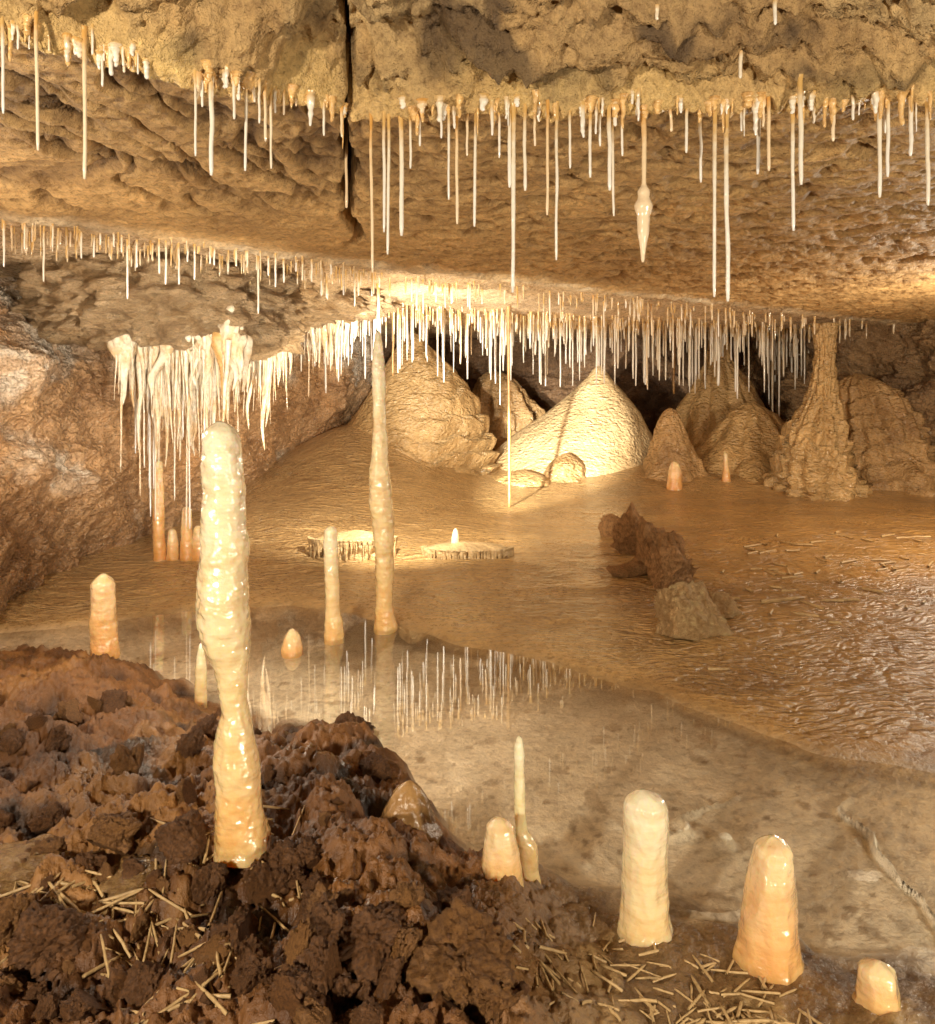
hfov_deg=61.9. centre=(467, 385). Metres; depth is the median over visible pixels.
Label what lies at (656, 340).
soda straw
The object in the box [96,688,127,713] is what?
clay clod
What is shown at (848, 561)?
broken straw
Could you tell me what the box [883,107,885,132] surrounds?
stalactite
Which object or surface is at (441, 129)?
soda straw
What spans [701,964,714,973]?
broken straw
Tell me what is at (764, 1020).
broken straw
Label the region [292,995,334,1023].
clay clod
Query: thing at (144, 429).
soda straw
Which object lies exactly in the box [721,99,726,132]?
stalactite
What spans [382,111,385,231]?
soda straw
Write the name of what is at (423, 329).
soda straw
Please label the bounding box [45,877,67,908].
broken straw
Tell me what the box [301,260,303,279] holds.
soda straw
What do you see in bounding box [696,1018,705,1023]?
broken straw
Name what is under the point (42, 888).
broken straw
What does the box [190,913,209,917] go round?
broken straw
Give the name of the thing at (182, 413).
soda straw
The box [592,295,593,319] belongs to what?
soda straw
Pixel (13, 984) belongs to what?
clay clod
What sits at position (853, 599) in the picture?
broken straw
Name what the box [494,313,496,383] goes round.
soda straw
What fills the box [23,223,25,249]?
soda straw
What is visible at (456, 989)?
clay clod
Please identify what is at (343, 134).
stalactite
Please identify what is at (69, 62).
stalactite
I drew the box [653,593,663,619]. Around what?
fallen rock
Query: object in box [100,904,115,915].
broken straw
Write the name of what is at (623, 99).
stalactite
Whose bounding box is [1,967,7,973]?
clay clod
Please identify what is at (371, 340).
soda straw
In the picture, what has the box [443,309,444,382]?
soda straw
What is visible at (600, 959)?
broken straw
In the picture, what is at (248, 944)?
clay clod
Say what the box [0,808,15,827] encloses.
clay clod
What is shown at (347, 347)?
soda straw
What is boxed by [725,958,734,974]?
broken straw
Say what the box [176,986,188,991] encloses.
broken straw
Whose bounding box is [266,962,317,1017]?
clay clod
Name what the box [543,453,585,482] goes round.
flowstone dome
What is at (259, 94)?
soda straw
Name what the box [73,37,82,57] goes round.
stalactite
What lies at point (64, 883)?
broken straw
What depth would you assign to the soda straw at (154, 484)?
4.09 m
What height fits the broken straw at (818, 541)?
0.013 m
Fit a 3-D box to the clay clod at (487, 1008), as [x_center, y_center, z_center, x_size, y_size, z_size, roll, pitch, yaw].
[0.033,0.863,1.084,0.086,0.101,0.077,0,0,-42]
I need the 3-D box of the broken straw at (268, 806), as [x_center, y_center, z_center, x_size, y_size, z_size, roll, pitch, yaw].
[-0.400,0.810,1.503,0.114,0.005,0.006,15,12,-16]
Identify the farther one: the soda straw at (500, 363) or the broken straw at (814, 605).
the soda straw at (500, 363)
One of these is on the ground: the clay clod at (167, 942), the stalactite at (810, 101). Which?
the clay clod at (167, 942)
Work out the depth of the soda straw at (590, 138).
1.63 m
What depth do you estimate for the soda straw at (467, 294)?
4.53 m
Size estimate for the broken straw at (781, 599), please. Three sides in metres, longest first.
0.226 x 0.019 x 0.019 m
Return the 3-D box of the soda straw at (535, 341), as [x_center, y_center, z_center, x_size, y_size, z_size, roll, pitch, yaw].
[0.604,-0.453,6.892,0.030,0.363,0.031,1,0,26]
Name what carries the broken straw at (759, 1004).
on the ground
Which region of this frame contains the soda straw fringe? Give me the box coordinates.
[2,219,894,397]
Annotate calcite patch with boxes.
[0,833,75,895]
[99,854,162,901]
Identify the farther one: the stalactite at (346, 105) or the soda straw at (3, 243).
the soda straw at (3, 243)
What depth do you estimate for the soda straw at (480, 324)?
6.76 m
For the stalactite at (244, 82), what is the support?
hanging from the cave ceiling
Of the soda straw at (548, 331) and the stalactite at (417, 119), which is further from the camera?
the soda straw at (548, 331)
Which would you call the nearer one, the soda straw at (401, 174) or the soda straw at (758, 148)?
the soda straw at (758, 148)
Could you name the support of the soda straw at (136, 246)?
hanging from the cave ceiling
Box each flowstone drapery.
[106,334,211,471]
[181,305,252,431]
[240,352,292,449]
[297,320,357,377]
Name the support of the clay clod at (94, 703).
on the ground
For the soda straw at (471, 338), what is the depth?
7.18 m
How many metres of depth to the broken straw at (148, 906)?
1.26 m
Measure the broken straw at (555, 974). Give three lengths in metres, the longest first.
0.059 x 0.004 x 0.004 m
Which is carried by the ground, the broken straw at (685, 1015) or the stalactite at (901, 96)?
the broken straw at (685, 1015)
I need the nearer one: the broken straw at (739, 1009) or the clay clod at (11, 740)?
the broken straw at (739, 1009)
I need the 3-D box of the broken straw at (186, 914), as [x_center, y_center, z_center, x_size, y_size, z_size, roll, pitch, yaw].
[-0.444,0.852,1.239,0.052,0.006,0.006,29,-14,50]
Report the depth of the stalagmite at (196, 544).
4.17 m
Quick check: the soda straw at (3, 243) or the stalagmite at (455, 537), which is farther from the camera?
the stalagmite at (455, 537)
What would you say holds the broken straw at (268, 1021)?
on the ground
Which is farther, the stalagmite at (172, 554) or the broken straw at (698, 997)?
the stalagmite at (172, 554)
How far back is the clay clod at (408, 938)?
1.12 m
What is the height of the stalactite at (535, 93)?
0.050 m
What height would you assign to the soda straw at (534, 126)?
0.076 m
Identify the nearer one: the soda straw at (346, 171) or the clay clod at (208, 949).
the clay clod at (208, 949)
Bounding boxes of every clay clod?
[0,723,15,735]
[0,728,23,756]
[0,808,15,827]
[0,892,42,946]
[0,974,24,996]
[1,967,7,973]
[21,848,30,862]
[22,980,49,1004]
[24,711,47,729]
[24,780,37,793]
[27,801,66,834]
[29,836,66,855]
[31,958,46,978]
[31,991,59,1021]
[40,874,54,890]
[41,897,52,904]
[45,724,71,752]
[47,968,58,980]
[52,711,58,720]
[53,980,57,987]
[57,698,83,724]
[58,988,111,1021]
[61,959,72,972]
[67,964,74,974]
[73,849,107,870]
[78,938,91,952]
[86,809,142,855]
[87,695,102,709]
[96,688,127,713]
[96,861,114,884]
[97,922,104,930]
[102,967,128,1012]
[108,742,143,774]
[119,958,163,1007]
[121,856,143,879]
[126,695,132,706]
[129,913,148,943]
[133,825,145,839]
[145,869,160,882]
[154,809,210,864]
[155,876,169,897]
[157,926,177,948]
[171,776,196,804]
[175,727,206,758]
[175,923,202,951]
[178,997,186,1012]
[188,989,194,996]
[190,862,228,904]
[191,713,218,738]
[192,931,230,968]
[193,966,208,989]
[199,990,211,1004]
[204,906,256,953]
[208,888,218,896]
[214,708,220,718]
[216,981,221,989]
[229,949,274,997]
[235,933,263,967]
[243,869,251,879]
[245,854,294,905]
[255,728,261,734]
[256,976,273,988]
[264,764,275,784]
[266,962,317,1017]
[268,837,305,872]
[283,916,317,965]
[284,869,308,893]
[292,888,313,925]
[292,935,342,995]
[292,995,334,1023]
[293,892,350,945]
[295,835,323,870]
[300,868,333,898]
[306,881,353,911]
[318,811,331,825]
[330,974,359,1015]
[332,797,345,804]
[348,996,383,1023]
[351,898,363,906]
[352,977,372,1005]
[368,879,374,890]
[376,956,403,1000]
[387,881,424,907]
[390,920,422,966]
[407,1004,413,1014]
[432,885,474,913]
[441,954,473,1015]
[467,981,523,1023]
[513,980,530,995]
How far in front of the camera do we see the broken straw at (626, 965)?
1.32 m
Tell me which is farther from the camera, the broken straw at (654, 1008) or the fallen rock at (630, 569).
the fallen rock at (630, 569)
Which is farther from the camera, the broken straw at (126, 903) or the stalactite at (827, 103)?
the stalactite at (827, 103)
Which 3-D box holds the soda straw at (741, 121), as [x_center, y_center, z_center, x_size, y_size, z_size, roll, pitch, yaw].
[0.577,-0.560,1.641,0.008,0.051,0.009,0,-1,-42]
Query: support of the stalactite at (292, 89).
hanging from the cave ceiling
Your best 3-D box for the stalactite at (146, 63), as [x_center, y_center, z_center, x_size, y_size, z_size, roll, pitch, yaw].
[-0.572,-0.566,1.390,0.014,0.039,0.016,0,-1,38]
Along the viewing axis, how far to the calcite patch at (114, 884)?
1.30 m
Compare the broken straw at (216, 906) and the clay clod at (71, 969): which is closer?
the clay clod at (71, 969)
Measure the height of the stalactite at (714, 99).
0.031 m
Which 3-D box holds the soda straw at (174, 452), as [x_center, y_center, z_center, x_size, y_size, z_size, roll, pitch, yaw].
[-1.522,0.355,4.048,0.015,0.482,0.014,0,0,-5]
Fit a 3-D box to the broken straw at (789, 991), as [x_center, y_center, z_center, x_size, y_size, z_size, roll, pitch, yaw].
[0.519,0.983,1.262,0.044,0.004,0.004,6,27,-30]
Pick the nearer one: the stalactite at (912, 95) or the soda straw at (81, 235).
the stalactite at (912, 95)
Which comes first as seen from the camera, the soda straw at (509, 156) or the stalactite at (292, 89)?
the stalactite at (292, 89)
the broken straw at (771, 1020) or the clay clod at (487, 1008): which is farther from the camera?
the broken straw at (771, 1020)
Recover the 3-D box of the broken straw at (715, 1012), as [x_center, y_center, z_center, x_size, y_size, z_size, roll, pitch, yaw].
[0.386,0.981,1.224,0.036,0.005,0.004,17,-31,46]
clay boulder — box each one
[6,900,90,976]
[333,711,375,732]
[337,901,406,984]
[358,752,392,783]
[401,895,515,1002]
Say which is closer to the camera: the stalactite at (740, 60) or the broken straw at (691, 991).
the broken straw at (691, 991)
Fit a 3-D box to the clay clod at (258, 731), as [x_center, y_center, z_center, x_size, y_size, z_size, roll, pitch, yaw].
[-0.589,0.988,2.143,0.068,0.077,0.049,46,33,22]
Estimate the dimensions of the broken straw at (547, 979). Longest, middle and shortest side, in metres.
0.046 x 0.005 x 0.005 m
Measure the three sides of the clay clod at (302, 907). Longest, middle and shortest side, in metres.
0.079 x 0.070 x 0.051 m
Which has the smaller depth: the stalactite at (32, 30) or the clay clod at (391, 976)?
the clay clod at (391, 976)
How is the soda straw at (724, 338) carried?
hanging from the cave ceiling
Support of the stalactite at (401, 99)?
hanging from the cave ceiling
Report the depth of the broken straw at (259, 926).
1.24 m
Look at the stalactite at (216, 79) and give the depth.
1.46 m
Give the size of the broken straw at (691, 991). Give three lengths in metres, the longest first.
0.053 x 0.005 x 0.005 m
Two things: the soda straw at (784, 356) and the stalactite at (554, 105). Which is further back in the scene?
the soda straw at (784, 356)
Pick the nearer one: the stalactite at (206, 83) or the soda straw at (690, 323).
the stalactite at (206, 83)
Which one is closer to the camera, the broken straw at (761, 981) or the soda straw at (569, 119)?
the broken straw at (761, 981)
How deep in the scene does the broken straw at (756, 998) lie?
1.25 m
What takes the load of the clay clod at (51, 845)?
on the ground
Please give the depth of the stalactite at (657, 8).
1.47 m
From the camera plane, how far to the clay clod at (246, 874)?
1.32 m
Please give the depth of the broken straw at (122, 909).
1.26 m
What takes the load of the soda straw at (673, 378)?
hanging from the cave ceiling
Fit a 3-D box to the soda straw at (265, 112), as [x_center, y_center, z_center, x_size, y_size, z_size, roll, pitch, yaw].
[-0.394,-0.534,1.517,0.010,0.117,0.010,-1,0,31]
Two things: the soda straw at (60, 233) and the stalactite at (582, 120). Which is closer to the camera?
the stalactite at (582, 120)
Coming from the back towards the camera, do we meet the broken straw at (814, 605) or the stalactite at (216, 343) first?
the stalactite at (216, 343)
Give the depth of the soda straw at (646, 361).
7.56 m
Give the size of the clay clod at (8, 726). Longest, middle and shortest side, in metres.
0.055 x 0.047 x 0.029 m
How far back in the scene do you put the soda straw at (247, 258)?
3.42 m
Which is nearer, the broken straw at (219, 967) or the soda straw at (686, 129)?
the broken straw at (219, 967)
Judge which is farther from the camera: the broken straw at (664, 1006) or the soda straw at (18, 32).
the soda straw at (18, 32)
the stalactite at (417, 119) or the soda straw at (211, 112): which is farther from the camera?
the stalactite at (417, 119)
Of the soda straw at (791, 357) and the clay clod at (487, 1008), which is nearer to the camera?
the clay clod at (487, 1008)
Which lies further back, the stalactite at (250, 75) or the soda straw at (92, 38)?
the stalactite at (250, 75)
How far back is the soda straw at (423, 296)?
4.34 m
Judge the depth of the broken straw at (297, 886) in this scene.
1.29 m
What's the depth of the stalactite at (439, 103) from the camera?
1.61 m
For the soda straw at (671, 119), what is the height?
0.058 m
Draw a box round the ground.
[0,425,934,1023]
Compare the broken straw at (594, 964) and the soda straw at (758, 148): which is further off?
the soda straw at (758, 148)
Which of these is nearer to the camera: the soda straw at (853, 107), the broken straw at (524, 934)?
the broken straw at (524, 934)
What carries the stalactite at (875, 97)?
hanging from the cave ceiling
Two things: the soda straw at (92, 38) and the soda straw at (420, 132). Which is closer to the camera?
the soda straw at (92, 38)
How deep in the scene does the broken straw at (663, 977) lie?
1.29 m
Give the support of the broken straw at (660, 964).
on the ground
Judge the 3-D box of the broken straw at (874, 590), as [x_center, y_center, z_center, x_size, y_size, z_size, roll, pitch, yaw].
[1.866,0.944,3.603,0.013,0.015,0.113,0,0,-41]
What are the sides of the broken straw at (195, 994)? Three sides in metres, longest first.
0.066 x 0.005 x 0.004 m
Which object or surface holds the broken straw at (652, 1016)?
on the ground
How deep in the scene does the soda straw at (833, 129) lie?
1.60 m
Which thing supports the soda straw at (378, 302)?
hanging from the cave ceiling
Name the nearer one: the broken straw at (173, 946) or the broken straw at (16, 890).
the broken straw at (173, 946)
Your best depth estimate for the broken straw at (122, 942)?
1.20 m
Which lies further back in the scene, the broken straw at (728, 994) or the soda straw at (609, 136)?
the soda straw at (609, 136)
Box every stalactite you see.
[6,24,12,61]
[10,20,15,40]
[22,14,32,35]
[31,22,40,39]
[62,32,71,61]
[62,41,72,65]
[72,36,78,54]
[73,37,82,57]
[94,50,103,69]
[104,46,107,54]
[106,43,113,75]
[107,41,121,62]
[126,49,130,68]
[129,41,136,55]
[134,50,137,66]
[142,58,149,78]
[193,71,201,98]
[200,59,213,81]
[201,73,208,92]
[211,332,226,413]
[212,76,214,97]
[214,73,217,88]
[221,69,228,87]
[223,64,228,87]
[230,70,242,86]
[236,87,241,99]
[241,74,248,88]
[246,71,254,89]
[249,76,256,90]
[252,88,255,101]
[274,86,277,112]
[277,90,280,105]
[288,84,298,101]
[306,90,315,125]
[325,94,329,107]
[328,95,336,121]
[340,105,343,136]
[342,118,343,148]
[343,102,348,117]
[398,95,405,108]
[407,105,418,121]
[415,112,419,135]
[416,98,427,112]
[419,111,424,122]
[435,95,443,121]
[442,104,447,120]
[452,106,455,128]
[456,93,463,118]
[476,108,478,134]
[478,93,489,110]
[489,105,496,125]
[495,98,499,111]
[503,96,508,118]
[513,94,520,106]
[532,89,538,114]
[537,103,541,121]
[552,102,557,117]
[580,101,584,137]
[585,95,597,112]
[594,102,597,133]
[601,97,603,115]
[611,99,619,117]
[612,101,617,125]
[619,93,628,128]
[630,90,634,103]
[636,88,640,120]
[640,105,648,118]
[652,100,662,114]
[655,4,659,19]
[676,95,679,114]
[678,95,683,112]
[697,110,701,122]
[704,100,712,116]
[709,95,719,110]
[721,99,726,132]
[725,98,729,113]
[731,99,733,113]
[738,50,742,77]
[741,91,752,108]
[743,108,744,135]
[751,101,758,135]
[755,95,759,112]
[757,92,765,117]
[762,95,765,126]
[772,0,777,24]
[788,95,796,113]
[795,105,807,129]
[807,90,816,110]
[823,98,828,107]
[823,102,826,127]
[828,98,836,123]
[842,99,849,111]
[870,99,876,120]
[871,91,879,113]
[878,90,884,118]
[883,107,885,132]
[884,98,887,107]
[897,90,907,125]
[910,84,914,111]
[915,102,916,131]
[928,90,932,119]
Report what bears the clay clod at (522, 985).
on the ground
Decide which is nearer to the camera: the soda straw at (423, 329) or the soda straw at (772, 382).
the soda straw at (423, 329)
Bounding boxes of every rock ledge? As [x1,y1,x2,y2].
[10,250,318,363]
[302,284,403,330]
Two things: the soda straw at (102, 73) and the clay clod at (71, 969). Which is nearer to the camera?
the clay clod at (71, 969)
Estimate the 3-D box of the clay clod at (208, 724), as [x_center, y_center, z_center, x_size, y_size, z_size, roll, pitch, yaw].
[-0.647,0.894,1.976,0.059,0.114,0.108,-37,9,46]
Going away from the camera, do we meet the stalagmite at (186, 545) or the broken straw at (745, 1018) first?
the broken straw at (745, 1018)
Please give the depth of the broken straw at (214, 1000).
1.06 m
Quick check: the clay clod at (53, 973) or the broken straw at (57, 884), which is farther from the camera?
the broken straw at (57, 884)
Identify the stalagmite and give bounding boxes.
[88,573,120,658]
[151,460,166,561]
[166,528,179,560]
[180,506,192,561]
[191,525,199,560]
[194,643,207,707]
[195,421,270,867]
[281,628,303,658]
[323,526,344,645]
[368,332,397,634]
[381,780,443,845]
[451,528,459,542]
[481,816,523,886]
[514,736,540,883]
[617,789,672,946]
[666,461,682,490]
[721,452,730,481]
[732,834,803,985]
[852,957,901,1015]
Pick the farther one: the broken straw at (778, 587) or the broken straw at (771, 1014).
the broken straw at (778, 587)
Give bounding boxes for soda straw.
[0,16,4,113]
[3,220,4,266]
[10,226,12,237]
[16,25,19,49]
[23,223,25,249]
[34,10,39,150]
[42,226,44,281]
[48,35,50,51]
[51,223,53,246]
[59,230,61,244]
[69,231,71,246]
[80,231,82,257]
[82,25,87,178]
[91,23,93,54]
[93,235,94,256]
[101,46,103,86]
[120,235,122,252]
[121,46,124,65]
[126,239,127,298]
[134,390,135,453]
[135,240,137,267]
[137,53,138,73]
[139,426,140,495]
[143,392,144,467]
[147,423,147,454]
[148,385,149,487]
[149,395,150,516]
[151,243,153,260]
[152,420,153,488]
[154,414,155,461]
[154,443,155,520]
[158,239,159,273]
[164,241,166,284]
[173,410,175,500]
[177,243,179,283]
[182,385,183,436]
[186,404,187,526]
[188,414,190,528]
[193,244,195,279]
[194,69,196,155]
[201,80,203,106]
[208,70,214,175]
[213,249,215,264]
[232,79,235,118]
[235,248,237,265]
[244,90,247,170]
[246,251,248,266]
[257,255,259,313]
[258,78,260,123]
[263,81,266,141]
[267,256,269,275]
[269,87,272,168]
[274,253,276,286]
[282,89,284,114]
[282,259,284,282]
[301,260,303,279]
[308,346,309,396]
[310,259,312,281]
[320,264,322,295]
[322,99,325,135]
[325,358,326,392]
[345,118,347,207]
[346,337,347,357]
[364,332,365,378]
[369,113,373,272]
[370,320,372,360]
[376,283,379,329]
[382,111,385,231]
[386,113,390,254]
[392,312,393,375]
[398,116,403,235]
[409,117,411,168]
[411,278,412,301]
[416,278,417,309]
[419,117,420,145]
[422,279,423,313]
[422,316,424,340]
[426,329,427,361]
[435,282,436,301]
[440,121,442,137]
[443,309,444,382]
[444,283,445,307]
[447,113,449,199]
[455,116,458,223]
[459,312,461,363]
[466,114,468,155]
[467,283,468,306]
[469,283,470,309]
[470,324,471,354]
[473,113,476,226]
[479,317,481,342]
[481,289,482,303]
[485,313,487,348]
[490,101,493,135]
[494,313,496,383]
[498,112,500,157]
[499,315,500,402]
[506,306,510,506]
[507,107,510,187]
[511,102,516,292]
[511,322,512,363]
[523,103,526,190]
[533,115,535,145]
[534,315,537,354]
[546,99,549,214]
[548,317,549,347]
[549,291,550,321]
[555,101,558,259]
[565,338,566,363]
[568,110,570,168]
[576,326,578,362]
[580,321,582,361]
[585,319,586,354]
[588,113,591,177]
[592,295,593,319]
[592,319,593,345]
[597,327,600,365]
[598,114,600,145]
[603,301,604,326]
[607,104,611,190]
[611,120,614,215]
[616,331,618,367]
[620,113,623,155]
[625,328,626,368]
[634,105,652,261]
[643,324,645,377]
[646,331,647,384]
[650,304,652,335]
[656,322,656,359]
[669,109,672,131]
[672,328,675,393]
[676,321,677,347]
[685,108,687,152]
[689,309,690,335]
[689,323,690,379]
[694,327,697,375]
[695,324,697,352]
[698,114,702,182]
[710,323,712,344]
[710,325,710,364]
[713,109,716,296]
[717,309,718,336]
[717,327,719,385]
[720,330,722,356]
[722,331,723,356]
[723,327,725,344]
[724,109,729,301]
[730,328,731,359]
[734,333,736,391]
[736,333,738,398]
[740,111,742,131]
[756,118,760,173]
[759,325,761,357]
[766,96,770,170]
[768,329,769,404]
[771,329,773,411]
[778,326,780,416]
[782,328,784,376]
[790,110,794,230]
[791,343,792,371]
[797,74,803,184]
[811,106,815,123]
[831,115,835,140]
[851,95,854,119]
[877,108,881,197]
[885,100,890,176]
[907,97,913,155]
[925,98,930,204]
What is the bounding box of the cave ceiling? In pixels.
[0,0,934,339]
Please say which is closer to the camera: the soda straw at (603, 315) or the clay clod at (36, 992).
the clay clod at (36, 992)
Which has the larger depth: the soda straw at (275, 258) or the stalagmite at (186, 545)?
the stalagmite at (186, 545)
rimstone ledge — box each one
[307,530,397,562]
[420,541,513,559]
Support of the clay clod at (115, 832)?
on the ground
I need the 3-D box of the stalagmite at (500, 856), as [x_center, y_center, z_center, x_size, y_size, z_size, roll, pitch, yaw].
[0.064,0.886,1.429,0.160,0.188,0.150,0,0,0]
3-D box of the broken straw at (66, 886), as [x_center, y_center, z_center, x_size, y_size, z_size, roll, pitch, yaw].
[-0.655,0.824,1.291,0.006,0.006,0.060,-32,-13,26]
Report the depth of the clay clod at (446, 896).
1.26 m
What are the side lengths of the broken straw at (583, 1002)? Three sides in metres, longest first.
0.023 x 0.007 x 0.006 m
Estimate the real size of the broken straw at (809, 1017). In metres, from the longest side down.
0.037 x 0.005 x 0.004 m
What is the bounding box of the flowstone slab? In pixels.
[493,470,550,486]
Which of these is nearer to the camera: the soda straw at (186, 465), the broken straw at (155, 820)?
the broken straw at (155, 820)
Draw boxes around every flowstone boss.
[346,332,500,474]
[472,371,544,450]
[495,365,652,476]
[642,408,707,481]
[675,331,765,449]
[695,402,784,481]
[838,373,934,496]
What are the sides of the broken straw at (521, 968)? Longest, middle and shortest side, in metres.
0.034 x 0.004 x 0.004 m
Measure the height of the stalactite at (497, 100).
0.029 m
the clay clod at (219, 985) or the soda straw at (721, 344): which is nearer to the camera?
the clay clod at (219, 985)
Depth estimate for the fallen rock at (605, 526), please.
4.86 m
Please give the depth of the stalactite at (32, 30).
1.30 m
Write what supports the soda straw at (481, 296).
hanging from the cave ceiling
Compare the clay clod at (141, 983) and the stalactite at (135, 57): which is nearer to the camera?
the clay clod at (141, 983)
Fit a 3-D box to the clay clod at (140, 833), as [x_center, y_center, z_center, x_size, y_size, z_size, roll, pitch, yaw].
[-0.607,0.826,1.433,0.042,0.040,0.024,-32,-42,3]
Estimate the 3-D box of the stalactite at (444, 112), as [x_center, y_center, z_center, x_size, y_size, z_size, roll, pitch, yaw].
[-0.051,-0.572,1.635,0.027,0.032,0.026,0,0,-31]
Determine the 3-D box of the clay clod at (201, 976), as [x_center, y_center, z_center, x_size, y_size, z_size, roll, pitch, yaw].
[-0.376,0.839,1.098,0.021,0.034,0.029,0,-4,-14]
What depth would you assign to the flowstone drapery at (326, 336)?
5.22 m
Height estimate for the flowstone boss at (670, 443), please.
0.776 m
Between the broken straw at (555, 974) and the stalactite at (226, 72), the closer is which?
the broken straw at (555, 974)
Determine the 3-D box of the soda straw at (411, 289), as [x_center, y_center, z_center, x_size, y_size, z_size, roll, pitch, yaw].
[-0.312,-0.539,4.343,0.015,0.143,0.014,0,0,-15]
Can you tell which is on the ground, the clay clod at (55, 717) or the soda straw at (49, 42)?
the clay clod at (55, 717)
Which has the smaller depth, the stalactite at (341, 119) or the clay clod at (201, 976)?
the clay clod at (201, 976)
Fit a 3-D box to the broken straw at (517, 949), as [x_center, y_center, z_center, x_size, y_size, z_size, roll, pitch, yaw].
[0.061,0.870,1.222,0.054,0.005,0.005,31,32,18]
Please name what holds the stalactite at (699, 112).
hanging from the cave ceiling
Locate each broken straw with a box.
[0,884,30,897]
[33,872,61,894]
[40,878,63,901]
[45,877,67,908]
[53,885,80,912]
[54,872,87,893]
[57,881,98,893]
[70,876,96,888]
[82,955,119,978]
[85,870,111,877]
[90,887,146,913]
[92,880,104,897]
[92,888,143,904]
[99,901,144,904]
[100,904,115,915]
[100,934,109,977]
[101,904,134,912]
[105,947,123,955]
[111,900,113,919]
[113,929,131,958]
[120,1008,145,1015]
[129,944,138,959]
[134,998,193,1023]
[142,923,151,961]
[142,992,189,1023]
[143,815,164,823]
[144,899,153,912]
[148,888,193,915]
[150,917,165,966]
[154,904,203,926]
[161,859,166,899]
[161,949,168,964]
[169,923,177,965]
[176,917,201,938]
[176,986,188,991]
[177,927,206,930]
[178,942,205,957]
[180,958,191,968]
[183,958,194,972]
[184,908,188,918]
[189,962,223,1002]
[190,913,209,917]
[195,981,227,1015]
[201,962,231,986]
[202,835,209,864]
[203,962,216,1006]
[207,889,223,927]
[212,993,231,998]
[216,951,222,977]
[222,948,232,973]
[253,1019,275,1023]
[258,904,289,932]
[258,910,261,932]
[263,805,288,809]
[270,921,275,938]
[271,893,282,898]
[291,805,304,835]
[296,880,300,899]
[512,921,523,931]
[512,945,521,953]
[515,966,528,969]
[523,928,525,944]
[527,933,551,963]
[534,920,552,940]
[538,945,566,953]
[538,959,560,984]
[539,964,553,991]
[540,919,547,938]
[547,966,567,984]
[553,967,577,993]
[579,962,588,992]
[580,999,591,1005]
[588,953,606,963]
[590,970,622,991]
[592,954,597,971]
[597,1002,618,1011]
[599,953,612,963]
[600,964,626,976]
[604,1003,621,1021]
[610,964,643,966]
[624,963,661,976]
[626,964,645,981]
[630,998,656,1002]
[634,987,654,1012]
[635,976,660,979]
[638,949,658,955]
[639,996,658,1013]
[639,1010,651,1019]
[647,961,669,965]
[649,1002,654,1022]
[652,973,676,982]
[653,987,673,994]
[657,1000,670,1011]
[674,988,695,1004]
[675,1007,696,1023]
[684,959,698,968]
[686,1018,700,1023]
[687,989,705,1010]
[690,983,693,1006]
[691,975,705,997]
[692,955,713,981]
[696,985,710,1005]
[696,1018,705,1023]
[697,1006,724,1012]
[699,962,715,968]
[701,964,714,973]
[703,1001,723,1019]
[705,1020,741,1023]
[707,667,728,669]
[708,990,719,994]
[710,969,747,974]
[714,1005,737,1017]
[720,993,739,995]
[720,1004,732,1023]
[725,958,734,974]
[731,1017,758,1021]
[733,978,749,992]
[736,991,773,1004]
[736,1000,742,1018]
[738,1018,769,1022]
[741,990,780,994]
[741,1009,769,1013]
[743,543,761,546]
[745,547,761,551]
[755,1015,784,1023]
[757,983,774,1007]
[758,976,767,990]
[760,596,805,603]
[761,977,765,988]
[769,585,781,588]
[769,1007,774,1023]
[779,988,796,996]
[781,575,803,578]
[785,549,799,551]
[790,611,818,616]
[794,544,812,545]
[798,1008,822,1023]
[800,600,824,608]
[807,1008,811,1023]
[810,540,825,542]
[821,599,843,601]
[828,621,840,623]
[840,559,858,563]
[840,598,859,600]
[858,587,884,592]
[871,559,890,560]
[879,561,896,564]
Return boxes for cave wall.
[0,277,372,611]
[372,336,750,435]
[741,319,934,445]
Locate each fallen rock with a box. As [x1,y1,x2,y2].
[598,513,620,537]
[606,560,646,577]
[610,502,639,554]
[633,516,685,571]
[644,543,700,588]
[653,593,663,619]
[655,580,733,640]
[708,591,742,618]
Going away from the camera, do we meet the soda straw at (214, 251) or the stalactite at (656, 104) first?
the stalactite at (656, 104)
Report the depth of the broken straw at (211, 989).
1.09 m
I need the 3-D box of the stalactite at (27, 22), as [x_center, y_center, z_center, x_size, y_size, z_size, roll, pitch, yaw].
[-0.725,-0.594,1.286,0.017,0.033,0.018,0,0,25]
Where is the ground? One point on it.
(810, 741)
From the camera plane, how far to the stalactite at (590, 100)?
1.61 m
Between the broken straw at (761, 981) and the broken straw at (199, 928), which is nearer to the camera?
the broken straw at (199, 928)
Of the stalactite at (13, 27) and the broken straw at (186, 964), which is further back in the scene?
the stalactite at (13, 27)
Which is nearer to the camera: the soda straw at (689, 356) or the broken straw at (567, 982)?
the broken straw at (567, 982)
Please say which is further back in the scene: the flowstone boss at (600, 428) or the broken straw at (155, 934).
the flowstone boss at (600, 428)
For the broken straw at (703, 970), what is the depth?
1.30 m
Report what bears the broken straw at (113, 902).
on the ground
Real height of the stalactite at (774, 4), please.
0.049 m
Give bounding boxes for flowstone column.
[761,322,872,501]
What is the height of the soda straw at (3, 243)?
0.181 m
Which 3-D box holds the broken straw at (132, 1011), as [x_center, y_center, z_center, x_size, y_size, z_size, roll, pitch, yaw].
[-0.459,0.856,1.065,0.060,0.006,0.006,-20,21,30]
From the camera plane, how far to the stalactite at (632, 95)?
1.63 m
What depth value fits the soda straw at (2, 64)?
1.27 m
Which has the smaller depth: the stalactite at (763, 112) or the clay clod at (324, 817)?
the clay clod at (324, 817)
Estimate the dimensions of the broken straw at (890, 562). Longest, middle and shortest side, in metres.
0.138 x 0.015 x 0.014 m
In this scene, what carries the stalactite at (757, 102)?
hanging from the cave ceiling
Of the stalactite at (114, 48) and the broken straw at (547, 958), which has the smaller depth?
the broken straw at (547, 958)

